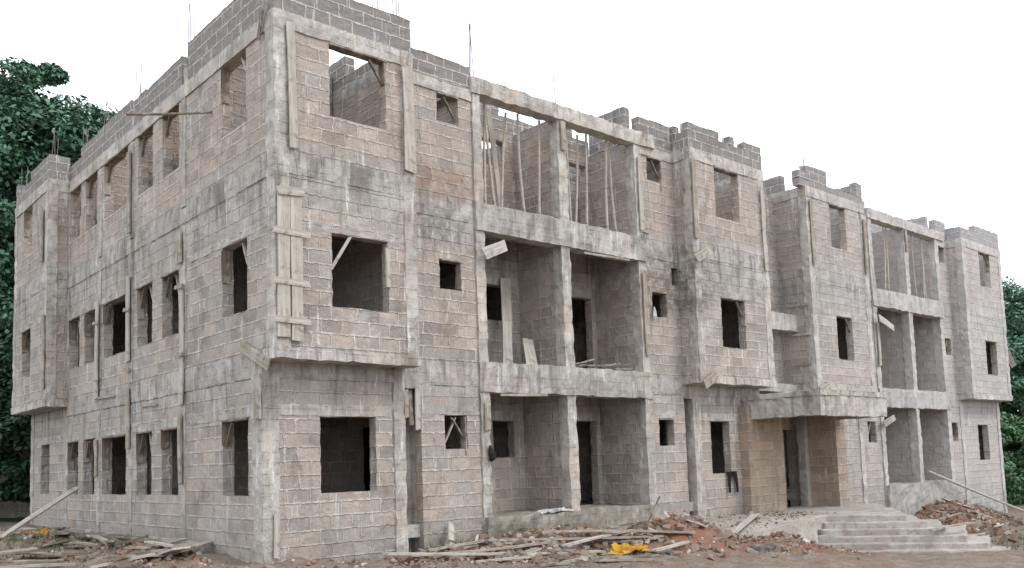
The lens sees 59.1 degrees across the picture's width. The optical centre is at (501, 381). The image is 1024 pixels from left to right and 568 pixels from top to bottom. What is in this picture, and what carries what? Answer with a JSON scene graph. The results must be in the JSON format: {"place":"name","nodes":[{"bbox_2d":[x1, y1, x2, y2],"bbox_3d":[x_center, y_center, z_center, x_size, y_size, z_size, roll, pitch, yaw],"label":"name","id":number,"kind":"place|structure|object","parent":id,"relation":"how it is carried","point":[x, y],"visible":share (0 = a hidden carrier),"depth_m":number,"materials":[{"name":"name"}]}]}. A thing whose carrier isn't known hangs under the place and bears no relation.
{"place":"outdoors","nodes":[
{"label":"outdoors","id":0,"kind":"place"},
{"bbox_2d":[0,501,1023,567],"bbox_3d":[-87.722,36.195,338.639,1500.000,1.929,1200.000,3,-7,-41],"label":"ground","id":1,"kind":"structure","parent":0,"point":[1012,558],"depth_m":16.29,"materials":[{"name":"brown soil"}]},
{"bbox_2d":[0,303,13,387],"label":"tree","id":2,"kind":"object","parent":1,"relation":"on","point":[1,332],"visible":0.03,"depth_m":37.21,"materials":[{"name":"green plant"}]},
{"bbox_2d":[0,475,29,517],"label":"boundary wall","id":3,"kind":"structure","parent":1,"relation":"on","point":[9,509],"depth_m":32.76,"materials":[{"name":"grey concrete"}]},
{"bbox_2d":[0,329,31,502],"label":"tree","id":4,"kind":"object","parent":1,"relation":"on","point":[15,443],"visible":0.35,"depth_m":30.04,"materials":[{"name":"green plant"}]},
{"bbox_2d":[0,559,62,563],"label":"wooden plank","id":5,"kind":"object","parent":1,"relation":"on","point":[28,561],"visible":0.95,"depth_m":15.55,"materials":[{"name":"beige wood"}]},
{"bbox_2d":[26,527,49,534],"bbox_3d":[-10.189,3.354,20.052,0.639,0.212,0.935,3,-7,-41],"label":"plastic sack","id":6,"kind":"object","parent":1,"relation":"on","point":[44,530],"visible":0.45,"depth_m":19.92,"materials":[{"name":"yellow plastic"}]},
{"bbox_2d":[0,486,78,539],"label":"wooden plank","id":7,"kind":"object","parent":1,"relation":"on","point":[29,518],"visible":0.96,"depth_m":21.98,"materials":[{"name":"beige wood"}]},
{"bbox_2d":[0,56,119,329],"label":"tree","id":8,"kind":"object","parent":1,"relation":"on","point":[29,121],"visible":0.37,"depth_m":34.37,"materials":[{"name":"green plant"}]},
{"bbox_2d":[448,521,454,541],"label":"wooden plank","id":9,"kind":"object","parent":1,"relation":"on","point":[451,535],"visible":1,"depth_m":17.89,"materials":[{"name":"beige wood"}]},
{"bbox_2d":[449,544,478,548],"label":"wooden plank","id":10,"kind":"object","parent":1,"relation":"on","point":[473,545],"visible":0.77,"depth_m":17.31,"materials":[{"name":"grey wood"}]},
{"bbox_2d":[0,499,1023,567],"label":"rubble","id":11,"kind":"object","parent":1,"relation":"on","point":[553,546],"visible":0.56,"depth_m":18.05,"materials":[{"name":"stone"}]},
{"bbox_2d":[0,547,36,551],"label":"wooden plank","id":12,"kind":"object","parent":11,"relation":"on","point":[25,549],"visible":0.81,"depth_m":16.60,"materials":[{"name":"beige wood"}]},
{"bbox_2d":[0,534,42,538],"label":"wooden plank","id":13,"kind":"object","parent":11,"relation":"on","point":[20,536],"visible":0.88,"depth_m":19.65,"materials":[{"name":"wood"}]},
{"bbox_2d":[0,549,45,554],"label":"wooden plank","id":14,"kind":"object","parent":11,"relation":"on","point":[18,552],"visible":1,"depth_m":16.19,"materials":[{"name":"grey wood"}]},
{"bbox_2d":[19,527,35,531],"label":"wooden plank","id":15,"kind":"object","parent":11,"relation":"on","point":[25,528],"visible":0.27,"depth_m":22.62,"materials":[{"name":"beige wood"}]},
{"bbox_2d":[18,529,40,531],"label":"wooden plank","id":16,"kind":"object","parent":11,"relation":"on","point":[29,530],"visible":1,"depth_m":19.02,"materials":[{"name":"wood"}]},
{"bbox_2d":[9,549,61,556],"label":"wooden plank","id":17,"kind":"object","parent":11,"relation":"on","point":[45,554],"visible":0.63,"depth_m":16.78,"materials":[{"name":"beige wood"}]},
{"bbox_2d":[0,563,75,567],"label":"wooden plank","id":18,"kind":"object","parent":11,"relation":"on","point":[43,565],"visible":1,"depth_m":14.05,"materials":[{"name":"beige wood"}]},
{"bbox_2d":[8,544,104,549],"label":"wooden plank","id":19,"kind":"object","parent":11,"relation":"on","point":[71,546],"visible":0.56,"depth_m":17.88,"materials":[{"name":"grey wood"}]},
{"bbox_2d":[37,539,75,547],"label":"wooden plank","id":20,"kind":"object","parent":11,"relation":"on","point":[61,542],"visible":0.91,"depth_m":17.90,"materials":[{"name":"grey wood"}]},
{"bbox_2d":[52,532,69,534],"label":"wooden plank","id":21,"kind":"object","parent":11,"relation":"on","point":[60,533],"visible":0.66,"depth_m":19.09,"materials":[{"name":"wood"}]},
{"bbox_2d":[55,551,93,554],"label":"wooden plank","id":22,"kind":"object","parent":11,"relation":"on","point":[76,553],"visible":1,"depth_m":16.22,"materials":[{"name":"beige wood"}]},
{"bbox_2d":[68,541,99,545],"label":"wooden plank","id":23,"kind":"object","parent":11,"relation":"on","point":[84,543],"visible":0.91,"depth_m":17.96,"materials":[{"name":"beige wood"}]},
{"bbox_2d":[57,531,130,535],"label":"wooden plank","id":24,"kind":"object","parent":11,"relation":"on","point":[105,534],"visible":0.78,"depth_m":19.29,"materials":[{"name":"wood"}]},
{"bbox_2d":[91,534,112,545],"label":"wooden plank","id":25,"kind":"object","parent":11,"relation":"on","point":[100,538],"visible":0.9,"depth_m":18.16,"materials":[{"name":"beige wood"}]},
{"bbox_2d":[102,554,135,558],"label":"wooden plank","id":26,"kind":"object","parent":11,"relation":"on","point":[118,556],"visible":1,"depth_m":14.79,"materials":[{"name":"beige wood"}]},
{"bbox_2d":[113,536,130,541],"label":"wooden plank","id":27,"kind":"object","parent":11,"relation":"on","point":[120,538],"visible":0.46,"depth_m":19.09,"materials":[{"name":"grey wood"}]},
{"bbox_2d":[90,553,154,567],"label":"wooden plank","id":28,"kind":"object","parent":11,"relation":"on","point":[123,560],"visible":1,"depth_m":14.99,"materials":[{"name":"beige wood"}]},
{"bbox_2d":[116,535,148,544],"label":"wooden plank","id":29,"kind":"object","parent":11,"relation":"on","point":[142,537],"visible":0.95,"depth_m":17.09,"materials":[{"name":"grey wood"}]},
{"bbox_2d":[123,534,143,541],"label":"wooden plank","id":30,"kind":"object","parent":11,"relation":"on","point":[129,537],"visible":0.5,"depth_m":17.69,"materials":[{"name":"wood"}]},
{"bbox_2d":[126,538,187,548],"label":"wooden plank","id":31,"kind":"object","parent":11,"relation":"on","point":[171,541],"visible":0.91,"depth_m":16.99,"materials":[{"name":"grey wood"}]},
{"bbox_2d":[144,541,175,546],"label":"wooden plank","id":32,"kind":"object","parent":11,"relation":"on","point":[162,544],"visible":1,"depth_m":16.32,"materials":[{"name":"beige wood"}]},
{"bbox_2d":[128,546,195,554],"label":"wooden plank","id":33,"kind":"object","parent":11,"relation":"on","point":[150,551],"visible":0.68,"depth_m":15.65,"materials":[{"name":"beige wood"}]},
{"bbox_2d":[157,546,190,554],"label":"wooden plank","id":34,"kind":"object","parent":11,"relation":"on","point":[175,550],"visible":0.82,"depth_m":15.37,"materials":[{"name":"beige wood"}]},
{"bbox_2d":[136,541,212,556],"bbox_3d":[-5.897,3.029,16.327,0.577,0.048,1.701,-3,-3,12],"label":"wooden plank","id":35,"kind":"object","parent":11,"relation":"on","point":[199,544],"visible":0.58,"depth_m":16.69,"materials":[{"name":"grey wood"}]},
{"bbox_2d":[149,537,167,542],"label":"wooden plank","id":36,"kind":"object","parent":35,"relation":"on","point":[154,539],"visible":0.55,"depth_m":16.81,"materials":[{"name":"beige wood"}]},
{"bbox_2d":[426,538,496,550],"bbox_3d":[-0.752,3.118,17.299,1.461,0.044,0.145,-4,-4,-29],"label":"wooden plank","id":37,"kind":"object","parent":11,"relation":"on","point":[454,545],"visible":0.9,"depth_m":17.20,"materials":[{"name":"beige wood"}]},
{"bbox_2d":[409,541,548,556],"bbox_3d":[-0.367,3.103,16.691,2.791,0.068,0.167,0,-5,-27],"label":"wooden plank","id":38,"kind":"object","parent":11,"relation":"on","point":[509,547],"visible":0.78,"depth_m":16.77,"materials":[{"name":"grey wood"}]},
{"bbox_2d":[382,550,605,554],"bbox_3d":[-0.023,3.100,16.333,4.395,0.058,0.210,5,-8,-26],"label":"wooden plank","id":39,"kind":"object","parent":11,"relation":"on","point":[487,553],"visible":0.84,"depth_m":15.90,"materials":[{"name":"beige wood"}]},
{"bbox_2d":[475,556,528,562],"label":"wooden plank","id":40,"kind":"object","parent":11,"relation":"on","point":[502,559],"visible":0.86,"depth_m":15.77,"materials":[{"name":"beige wood"}]},
{"bbox_2d":[492,551,523,555],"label":"wooden plank","id":41,"kind":"object","parent":11,"relation":"on","point":[520,552],"visible":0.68,"depth_m":16.30,"materials":[{"name":"beige wood"}]},
{"bbox_2d":[496,547,541,561],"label":"wooden plank","id":42,"kind":"object","parent":11,"relation":"on","point":[535,549],"visible":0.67,"depth_m":16.71,"materials":[{"name":"beige wood"}]},
{"bbox_2d":[503,540,547,544],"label":"wooden plank","id":43,"kind":"object","parent":11,"relation":"on","point":[512,542],"visible":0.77,"depth_m":17.34,"materials":[{"name":"beige wood"}]},
{"bbox_2d":[523,553,537,559],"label":"wooden plank","id":44,"kind":"object","parent":11,"relation":"on","point":[531,555],"visible":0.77,"depth_m":16.26,"materials":[{"name":"beige wood"}]},
{"bbox_2d":[525,560,591,567],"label":"wooden plank","id":45,"kind":"object","parent":11,"relation":"on","point":[554,564],"visible":1,"depth_m":14.88,"materials":[{"name":"beige wood"}]},
{"bbox_2d":[557,549,575,550],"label":"wooden plank","id":46,"kind":"object","parent":11,"relation":"on","point":[566,549],"visible":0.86,"depth_m":16.93,"materials":[{"name":"beige wood"}]},
{"bbox_2d":[485,535,663,540],"bbox_3d":[1.474,3.074,17.722,3.611,0.042,0.147,1,-6,-11],"label":"wooden plank","id":47,"kind":"object","parent":11,"relation":"on","point":[577,538],"visible":0.91,"depth_m":17.63,"materials":[{"name":"wood"}]},
{"bbox_2d":[560,555,591,561],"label":"wooden plank","id":48,"kind":"object","parent":11,"relation":"on","point":[573,560],"visible":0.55,"depth_m":15.61,"materials":[{"name":"beige wood"}]},
{"bbox_2d":[561,529,635,546],"bbox_3d":[2.377,3.080,18.303,0.136,0.075,3.910,-6,-5,38],"label":"wooden plank","id":49,"kind":"object","parent":11,"relation":"on","point":[588,539],"visible":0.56,"depth_m":17.44,"materials":[{"name":"beige wood"}]},
{"bbox_2d":[542,530,694,533],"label":"wooden plank","id":50,"kind":"object","parent":11,"relation":"on","point":[559,531],"visible":1,"depth_m":17.94,"materials":[{"name":"wood"}]},
{"bbox_2d":[592,555,651,556],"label":"wooden plank","id":51,"kind":"object","parent":11,"relation":"on","point":[621,555],"visible":0.27,"depth_m":16.19,"materials":[{"name":"beige wood"}]},
{"bbox_2d":[599,543,648,554],"bbox_3d":[2.334,3.153,16.976,1.170,0.284,0.450,3,-7,-41],"label":"plastic sack","id":52,"kind":"object","parent":11,"relation":"on","point":[622,549],"visible":0.97,"depth_m":16.93,"materials":[{"name":"yellow plastic"}]},
{"bbox_2d":[600,520,648,529],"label":"wooden plank","id":53,"kind":"object","parent":11,"relation":"on","point":[614,526],"visible":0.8,"depth_m":18.75,"materials":[{"name":"beige wood"}]},
{"bbox_2d":[608,540,641,542],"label":"wooden plank","id":54,"kind":"object","parent":11,"relation":"on","point":[624,541],"visible":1,"depth_m":17.79,"materials":[{"name":"grey wood"}]},
{"bbox_2d":[589,555,668,559],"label":"wooden plank","id":55,"kind":"object","parent":11,"relation":"on","point":[631,557],"visible":0.93,"depth_m":15.78,"materials":[{"name":"beige wood"}]},
{"bbox_2d":[648,496,659,522],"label":"wooden plank","id":56,"kind":"object","parent":11,"relation":"on","point":[653,510],"visible":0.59,"depth_m":20.66,"materials":[{"name":"grey wood"}]},
{"bbox_2d":[648,535,665,539],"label":"wooden plank","id":57,"kind":"object","parent":11,"relation":"on","point":[653,538],"visible":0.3,"depth_m":17.83,"materials":[{"name":"beige wood"}]},
{"bbox_2d":[649,549,682,553],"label":"wooden plank","id":58,"kind":"object","parent":11,"relation":"on","point":[668,551],"visible":0.5,"depth_m":17.30,"materials":[{"name":"grey wood"}]},
{"bbox_2d":[650,541,689,550],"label":"wooden plank","id":59,"kind":"object","parent":11,"relation":"on","point":[671,546],"visible":1,"depth_m":17.25,"materials":[{"name":"beige wood"}]},
{"bbox_2d":[684,518,707,527],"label":"wooden plank","id":60,"kind":"object","parent":11,"relation":"on","point":[703,525],"visible":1,"depth_m":18.64,"materials":[{"name":"beige wood"}]},
{"bbox_2d":[741,537,756,541],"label":"wooden plank","id":61,"kind":"object","parent":11,"relation":"on","point":[749,539],"visible":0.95,"depth_m":18.94,"materials":[{"name":"beige wood"}]},
{"bbox_2d":[751,544,781,551],"bbox_3d":[5.371,3.408,18.348,0.615,0.180,0.606,3,-7,-41],"label":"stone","id":62,"kind":"object","parent":11,"relation":"on","point":[765,547],"visible":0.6,"depth_m":18.14,"materials":[{"name":"stone"}]},
{"bbox_2d":[939,512,961,518],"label":"wooden plank","id":63,"kind":"object","parent":11,"relation":"on","point":[951,515],"visible":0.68,"depth_m":24.89,"materials":[{"name":"beige wood"}]},
{"bbox_2d":[941,498,973,507],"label":"wooden plank","id":64,"kind":"object","parent":11,"relation":"on","point":[944,499],"visible":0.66,"depth_m":28.27,"materials":[{"name":"beige wood"}]},
{"bbox_2d":[970,511,1001,521],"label":"wooden plank","id":65,"kind":"object","parent":11,"relation":"on","point":[986,515],"visible":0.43,"depth_m":25.44,"materials":[{"name":"beige wood"}]},
{"bbox_2d":[0,500,1023,567],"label":"weeds","id":66,"kind":"object","parent":1,"relation":"on","point":[442,543],"visible":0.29,"depth_m":18.91,"materials":[{"name":"green plant"}]},
{"bbox_2d":[11,0,1015,564],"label":"unfinished building","id":67,"kind":"structure","parent":1,"relation":"on","point":[267,256],"depth_m":21.31,"materials":[{"name":"concrete"}]},
{"bbox_2d":[483,104,486,202],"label":"bamboo prop","id":68,"kind":"object","parent":67,"relation":"on","point":[484,163],"visible":0.81,"depth_m":20.10,"materials":[{"name":"beige wood"}]},
{"bbox_2d":[482,103,495,204],"bbox_3d":[-0.274,-5.014,20.196,0.288,2.495,0.096,1,-6,-30],"label":"bamboo prop","id":69,"kind":"object","parent":67,"relation":"on","point":[489,161],"visible":0.88,"depth_m":20.18,"materials":[{"name":"beige wood"}]},
{"bbox_2d":[488,445,495,461],"bbox_3d":[-0.195,1.503,18.937,0.180,0.340,0.120,3,-7,-41],"label":"hanging bag","id":70,"kind":"object","parent":67,"relation":"hanging from","point":[492,454],"visible":1,"depth_m":18.90,"materials":[{"name":"black fabric"}]},
{"bbox_2d":[486,107,500,206],"bbox_3d":[-0.150,-5.102,20.932,0.126,2.728,0.064,-2,-10,-25],"label":"wooden plank","id":71,"kind":"object","parent":67,"relation":"on","point":[493,147],"visible":0.8,"depth_m":20.94,"materials":[{"name":"beige wood"}]},
{"bbox_2d":[490,420,496,512],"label":"wooden plank","id":72,"kind":"object","parent":67,"relation":"on","point":[493,486],"visible":0.46,"depth_m":20.81,"materials":[{"name":"beige wood"}]},
{"bbox_2d":[500,112,506,206],"bbox_3d":[0.046,-4.977,20.712,0.253,2.494,0.094,0,-6,-19],"label":"bamboo prop","id":73,"kind":"object","parent":67,"relation":"on","point":[502,164],"visible":0.89,"depth_m":20.68,"materials":[{"name":"beige wood"}]},
{"bbox_2d":[500,278,512,362],"bbox_3d":[0.117,-1.403,21.226,0.252,2.333,0.063,7,-22,-22],"label":"wooden plank","id":74,"kind":"object","parent":67,"relation":"on","point":[507,351],"visible":0.89,"depth_m":21.20,"materials":[{"name":"beige wood"}]},
{"bbox_2d":[516,114,525,210],"bbox_3d":[0.455,-4.973,20.895,0.171,2.492,0.093,0,-6,-18],"label":"bamboo prop","id":75,"kind":"object","parent":67,"relation":"on","point":[519,166],"visible":0.89,"depth_m":20.88,"materials":[{"name":"beige wood"}]},
{"bbox_2d":[522,338,537,364],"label":"wooden plank","id":76,"kind":"object","parent":67,"relation":"on","point":[529,352],"visible":0.77,"depth_m":21.06,"materials":[{"name":"beige wood"}]},
{"bbox_2d":[538,120,540,213],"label":"bamboo prop","id":77,"kind":"object","parent":67,"relation":"on","point":[539,194],"visible":0.83,"depth_m":21.25,"materials":[{"name":"beige wood"}]},
{"bbox_2d":[532,510,555,514],"bbox_3d":[0.883,2.877,19.857,0.623,0.129,0.358,3,-7,-41],"label":"cement bag","id":78,"kind":"object","parent":67,"relation":"on","point":[541,512],"visible":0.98,"depth_m":19.80,"materials":[{"name":"white paper"}]},
{"bbox_2d":[542,507,573,511],"bbox_3d":[1.273,2.874,20.242,0.910,0.129,0.417,3,-7,-41],"label":"cloth rag","id":79,"kind":"object","parent":67,"relation":"on","point":[563,509],"visible":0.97,"depth_m":20.13,"materials":[{"name":"white fabric"}]},
{"bbox_2d":[565,126,571,220],"bbox_3d":[1.604,-4.933,21.740,0.083,2.491,0.110,-3,-4,4],"label":"bamboo prop","id":80,"kind":"object","parent":67,"relation":"on","point":[570,211],"visible":0.52,"depth_m":21.72,"materials":[{"name":"beige wood"}]},
{"bbox_2d":[574,135,578,222],"bbox_3d":[1.845,-4.893,22.243,0.267,2.495,0.103,2,-7,-37],"label":"bamboo prop","id":81,"kind":"object","parent":67,"relation":"on","point":[576,201],"visible":0.9,"depth_m":22.21,"materials":[{"name":"beige wood"}]},
{"bbox_2d":[585,134,587,224],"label":"bamboo prop","id":82,"kind":"object","parent":67,"relation":"on","point":[586,193],"visible":0.89,"depth_m":22.26,"materials":[{"name":"beige wood"}]},
{"bbox_2d":[604,140,608,229],"bbox_3d":[2.628,-4.882,22.635,0.123,2.492,0.160,-4,-6,26],"label":"bamboo prop","id":83,"kind":"object","parent":67,"relation":"on","point":[606,208],"visible":0.91,"depth_m":22.63,"materials":[{"name":"beige wood"}]},
{"bbox_2d":[608,142,616,230],"bbox_3d":[2.826,-4.855,23.000,0.218,2.494,0.092,2,-7,-37],"label":"bamboo prop","id":84,"kind":"object","parent":67,"relation":"on","point":[612,199],"visible":0.89,"depth_m":22.97,"materials":[{"name":"beige wood"}]},
{"bbox_2d":[614,368,633,369],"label":"wooden plank","id":85,"kind":"object","parent":67,"relation":"on","point":[624,369],"visible":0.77,"depth_m":22.52,"materials":[{"name":"beige wood"}]},
{"bbox_2d":[653,307,656,319],"bbox_3d":[3.893,-1.738,22.956,0.140,0.350,0.083,3,-7,-41],"label":"cloth rag","id":86,"kind":"object","parent":67,"relation":"hanging from","point":[654,314],"visible":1,"depth_m":22.93,"materials":[{"name":"white fabric"}]},
{"bbox_2d":[727,471,738,492],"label":"hanging trousers","id":87,"kind":"object","parent":67,"relation":"hanging from","point":[730,473],"visible":1,"depth_m":24.50,"materials":[{"name":"black fabric"}]},
{"bbox_2d":[709,511,835,536],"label":"gravel","id":88,"kind":"structure","parent":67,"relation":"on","point":[765,514],"depth_m":23.14,"materials":[{"name":"grey gravel"}]},
{"bbox_2d":[731,513,759,533],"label":"wooden plank","id":89,"kind":"object","parent":88,"relation":"on","point":[742,525],"visible":0.94,"depth_m":21.64,"materials":[{"name":"beige wood"}]},
{"bbox_2d":[882,227,885,289],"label":"bamboo prop","id":90,"kind":"object","parent":67,"relation":"on","point":[884,259],"visible":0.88,"depth_m":32.32,"materials":[{"name":"beige wood"}]},
{"bbox_2d":[885,228,889,290],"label":"bamboo prop","id":91,"kind":"object","parent":67,"relation":"on","point":[887,260],"visible":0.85,"depth_m":32.49,"materials":[{"name":"beige wood"}]},
{"bbox_2d":[910,235,916,296],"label":"bamboo prop","id":92,"kind":"object","parent":67,"relation":"on","point":[913,266],"visible":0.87,"depth_m":33.68,"materials":[{"name":"beige wood"}]},
{"bbox_2d":[920,238,924,297],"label":"bamboo prop","id":93,"kind":"object","parent":67,"relation":"on","point":[922,269],"visible":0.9,"depth_m":34.16,"materials":[{"name":"beige wood"}]},
{"bbox_2d":[919,239,926,297],"bbox_3d":[16.071,-4.224,34.423,0.093,2.494,0.218,-7,-7,44],"label":"bamboo prop","id":94,"kind":"object","parent":67,"relation":"on","point":[924,275],"visible":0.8,"depth_m":34.38,"materials":[{"name":"beige wood"}]},
{"bbox_2d":[928,522,975,530],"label":"wooden plank","id":95,"kind":"object","parent":67,"relation":"on","point":[947,526],"visible":1,"depth_m":21.75,"materials":[{"name":"beige wood"}]},
{"bbox_2d":[580,558,654,561],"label":"wooden plank","id":96,"kind":"object","parent":1,"relation":"on","point":[632,559],"visible":0.77,"depth_m":15.66,"materials":[{"name":"beige wood"}]},
{"bbox_2d":[927,470,1023,511],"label":"bamboo pole","id":97,"kind":"object","parent":1,"relation":"on","point":[965,487],"visible":1,"depth_m":33.49,"materials":[{"name":"beige wood"}]},
{"bbox_2d":[999,276,1023,418],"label":"tree","id":98,"kind":"object","parent":1,"relation":"on","point":[1014,304],"visible":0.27,"depth_m":52.38,"materials":[{"name":"green plant"}]},
{"bbox_2d":[1000,411,1023,505],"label":"tree","id":99,"kind":"object","parent":1,"relation":"on","point":[1012,429],"visible":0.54,"depth_m":47.27,"materials":[{"name":"green plant"}]},
{"bbox_2d":[1003,459,1023,498],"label":"tree","id":100,"kind":"object","parent":1,"relation":"on","point":[1011,479],"visible":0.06,"depth_m":43.34,"materials":[{"name":"green plant"}]},
{"bbox_2d":[0,0,1023,296],"label":"sky","id":101,"kind":"structure","parent":0,"point":[918,104],"materials":[{"name":"white"}]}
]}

